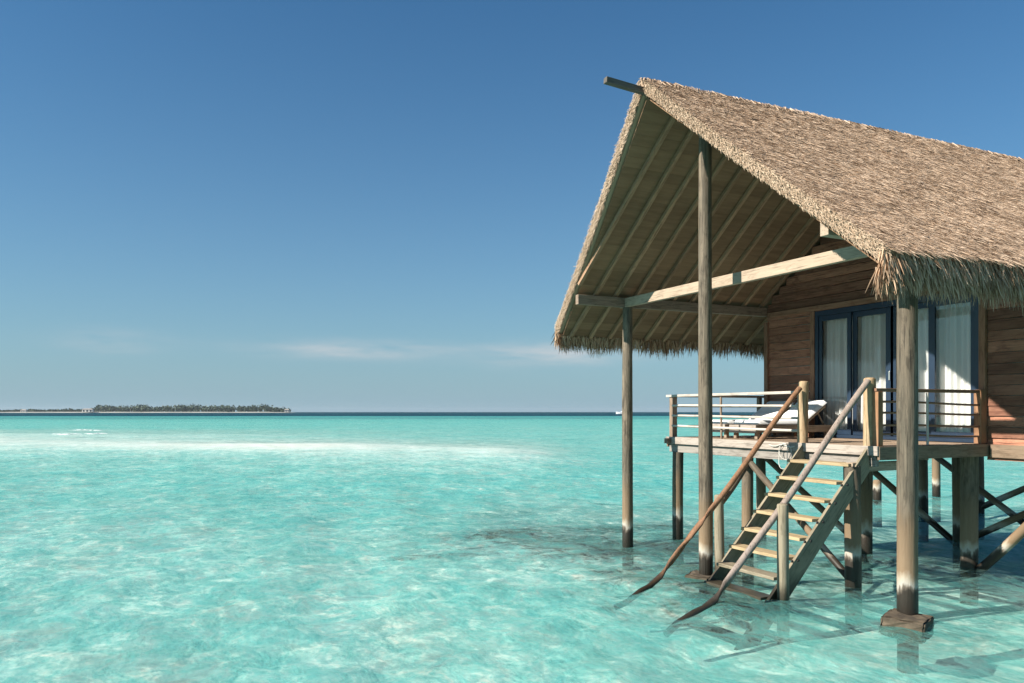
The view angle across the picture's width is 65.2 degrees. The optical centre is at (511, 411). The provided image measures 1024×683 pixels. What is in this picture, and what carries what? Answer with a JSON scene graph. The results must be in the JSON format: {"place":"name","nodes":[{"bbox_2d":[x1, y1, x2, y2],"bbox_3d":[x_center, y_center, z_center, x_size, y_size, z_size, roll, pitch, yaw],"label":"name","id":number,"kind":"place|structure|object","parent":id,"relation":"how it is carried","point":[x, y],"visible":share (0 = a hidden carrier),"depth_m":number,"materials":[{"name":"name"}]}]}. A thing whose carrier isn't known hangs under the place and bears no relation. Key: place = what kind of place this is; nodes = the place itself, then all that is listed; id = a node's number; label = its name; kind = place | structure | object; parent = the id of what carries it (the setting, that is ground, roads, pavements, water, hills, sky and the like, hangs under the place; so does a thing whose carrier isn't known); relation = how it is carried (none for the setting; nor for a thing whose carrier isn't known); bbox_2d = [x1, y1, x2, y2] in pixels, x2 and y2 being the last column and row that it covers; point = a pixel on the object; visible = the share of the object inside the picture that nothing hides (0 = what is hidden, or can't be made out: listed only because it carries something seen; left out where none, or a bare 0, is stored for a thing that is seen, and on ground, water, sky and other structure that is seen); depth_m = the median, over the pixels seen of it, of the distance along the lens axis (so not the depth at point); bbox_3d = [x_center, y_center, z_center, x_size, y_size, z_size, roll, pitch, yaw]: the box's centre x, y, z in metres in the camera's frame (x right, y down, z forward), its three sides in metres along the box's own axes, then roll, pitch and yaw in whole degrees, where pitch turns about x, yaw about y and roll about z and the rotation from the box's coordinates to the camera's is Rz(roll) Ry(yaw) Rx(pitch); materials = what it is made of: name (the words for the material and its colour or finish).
{"place":"outdoors","nodes":[
{"label":"outdoors","id":0,"kind":"place"},
{"bbox_2d":[0,412,291,412],"bbox_3d":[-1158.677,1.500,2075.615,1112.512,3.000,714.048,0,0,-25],"label":"island","id":1,"kind":"structure","parent":0,"point":[145,412],"depth_m":1993.31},
{"bbox_2d":[82,409,93,411],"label":"beach villa","id":2,"kind":"object","parent":1,"relation":"on","point":[87,410],"visible":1,"depth_m":1993.92,"materials":[{"name":"white"}]},
{"bbox_2d":[0,404,290,411],"bbox_3d":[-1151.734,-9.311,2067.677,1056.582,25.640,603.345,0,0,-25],"label":"treeline","id":3,"kind":"object","parent":1,"relation":"on","point":[178,408],"visible":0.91,"depth_m":2025.33,"materials":[{"name":"green plant"}]},
{"bbox_2d":[0,412,754,476],"bbox_3d":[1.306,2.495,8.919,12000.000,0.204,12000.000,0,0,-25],"label":"water","id":4,"kind":"structure","parent":0,"point":[461,414],"depth_m":726.47,"materials":[{"name":"teal liquid"}]},
{"bbox_2d":[60,429,106,434],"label":"foam","id":5,"kind":"object","parent":4,"relation":"on","point":[86,433],"visible":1,"depth_m":89.76,"materials":[{"name":"white"}]},
{"bbox_2d":[683,570,710,588],"bbox_3d":[2.857,2.539,12.091,0.408,0.202,0.407,4,2,35],"label":"concrete footing","id":6,"kind":"object","parent":4,"relation":"in","point":[695,579],"visible":0.54,"depth_m":11.96,"materials":[{"name":"brown concrete"}]},
{"bbox_2d":[873,480,881,526],"bbox_3d":[10.322,2.860,22.603,0.272,1.880,0.262,0,0,-25],"label":"stub post","id":7,"kind":"object","parent":4,"relation":"in","point":[877,503],"visible":0.6,"depth_m":22.49,"materials":[{"name":"brown wood"}]},
{"bbox_2d":[879,608,934,643],"bbox_3d":[4.653,2.516,9.421,0.501,0.251,0.500,4,3,41],"label":"concrete footing","id":8,"kind":"object","parent":4,"relation":"in","point":[896,624],"visible":0.96,"depth_m":9.27,"materials":[{"name":"brown concrete"}]},
{"bbox_2d":[0,415,1023,682],"bbox_3d":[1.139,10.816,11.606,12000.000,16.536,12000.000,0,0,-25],"label":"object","id":9,"kind":"structure","parent":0,"point":[296,549],"depth_m":16.27,"materials":[{"name":"teal liquid"}]},
{"bbox_2d":[613,378,875,649],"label":"staircase","id":10,"kind":"structure","parent":9,"relation":"on","point":[771,509],"depth_m":11.18,"materials":[{"name":"brown wood"}]},
{"bbox_2d":[551,76,1023,673],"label":"overwater bungalow","id":11,"kind":"object","parent":9,"relation":"on","point":[833,262],"visible":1,"depth_m":12.84,"materials":[{"name":"plant"}]},
{"bbox_2d":[819,312,860,434],"bbox_3d":[6.130,-0.703,15.127,0.235,2.257,0.948,0,0,-25],"label":"sliding door","id":12,"kind":"structure","parent":11,"relation":"in","point":[835,330],"depth_m":15.18,"materials":[{"name":"blue paint"}]},
{"bbox_2d":[853,307,892,435],"bbox_3d":[6.492,-0.703,14.397,0.205,2.257,1.060,0,0,-25],"label":"sliding door","id":13,"kind":"structure","parent":11,"relation":"in","point":[872,343],"depth_m":14.39,"materials":[{"name":"blue paint"}]},
{"bbox_2d":[891,301,937,436],"bbox_3d":[6.836,-0.703,13.692,0.183,2.257,1.010,0,0,-25],"label":"sliding door","id":14,"kind":"structure","parent":11,"relation":"in","point":[924,311],"depth_m":13.55,"materials":[{"name":"blue paint"}]},
{"bbox_2d":[931,295,974,438],"bbox_3d":[7.157,-0.703,12.960,0.235,2.257,0.968,0,0,-25],"label":"sliding door","id":15,"kind":"structure","parent":11,"relation":"in","point":[956,328],"depth_m":13.03,"materials":[{"name":"blue paint"}]},
{"bbox_2d":[664,435,1023,625],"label":"sun deck","id":16,"kind":"structure","parent":9,"relation":"on","point":[970,494],"depth_m":13.35,"materials":[{"name":"brown wood"}]},
{"bbox_2d":[695,395,763,434],"bbox_3d":[4.225,0.079,16.233,2.240,0.822,0.100,0,0,-25],"label":"deck railing","id":17,"kind":"object","parent":16,"relation":"on","point":[759,400],"visible":0.21,"depth_m":16.47,"materials":[{"name":"grey wood"}]},
{"bbox_2d":[666,391,797,438],"bbox_3d":[3.858,0.179,14.223,0.125,1.022,3.560,0,0,-25],"label":"deck railing","id":18,"kind":"object","parent":16,"relation":"on","point":[673,414],"visible":0.82,"depth_m":14.36,"materials":[{"name":"white wood"}]},
{"bbox_2d":[713,401,795,437],"bbox_3d":[4.652,0.136,15.617,1.856,0.704,0.700,0,0,-25],"label":"sun lounger","id":19,"kind":"object","parent":16,"relation":"on","point":[767,411],"visible":0.42,"depth_m":15.67,"materials":[{"name":"white fabric"}]},
{"bbox_2d":[729,400,831,438],"bbox_3d":[5.003,0.136,14.876,1.856,0.704,0.700,0,0,-25],"label":"sun lounger","id":20,"kind":"object","parent":16,"relation":"on","point":[815,407],"visible":0.73,"depth_m":14.72,"materials":[{"name":"white fabric"}]},
{"bbox_2d":[769,443,794,468],"bbox_3d":[4.338,0.715,12.879,0.062,0.423,0.565,0,0,-25],"label":"rope","id":21,"kind":"object","parent":16,"relation":"hanging from","point":[787,450],"visible":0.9,"depth_m":12.81,"materials":[{"name":"white fabric"}]},
{"bbox_2d":[872,388,985,445],"bbox_3d":[6.213,0.075,11.875,2.360,0.830,0.120,0,0,-25],"label":"deck railing","id":22,"kind":"object","parent":16,"relation":"on","point":[979,415],"visible":0.91,"depth_m":11.89,"materials":[{"name":"brown wood"}]},
{"bbox_2d":[0,0,1023,413],"label":"sky","id":23,"kind":"structure","parent":0,"point":[295,205],"materials":[{"name":"blue"}]}
]}

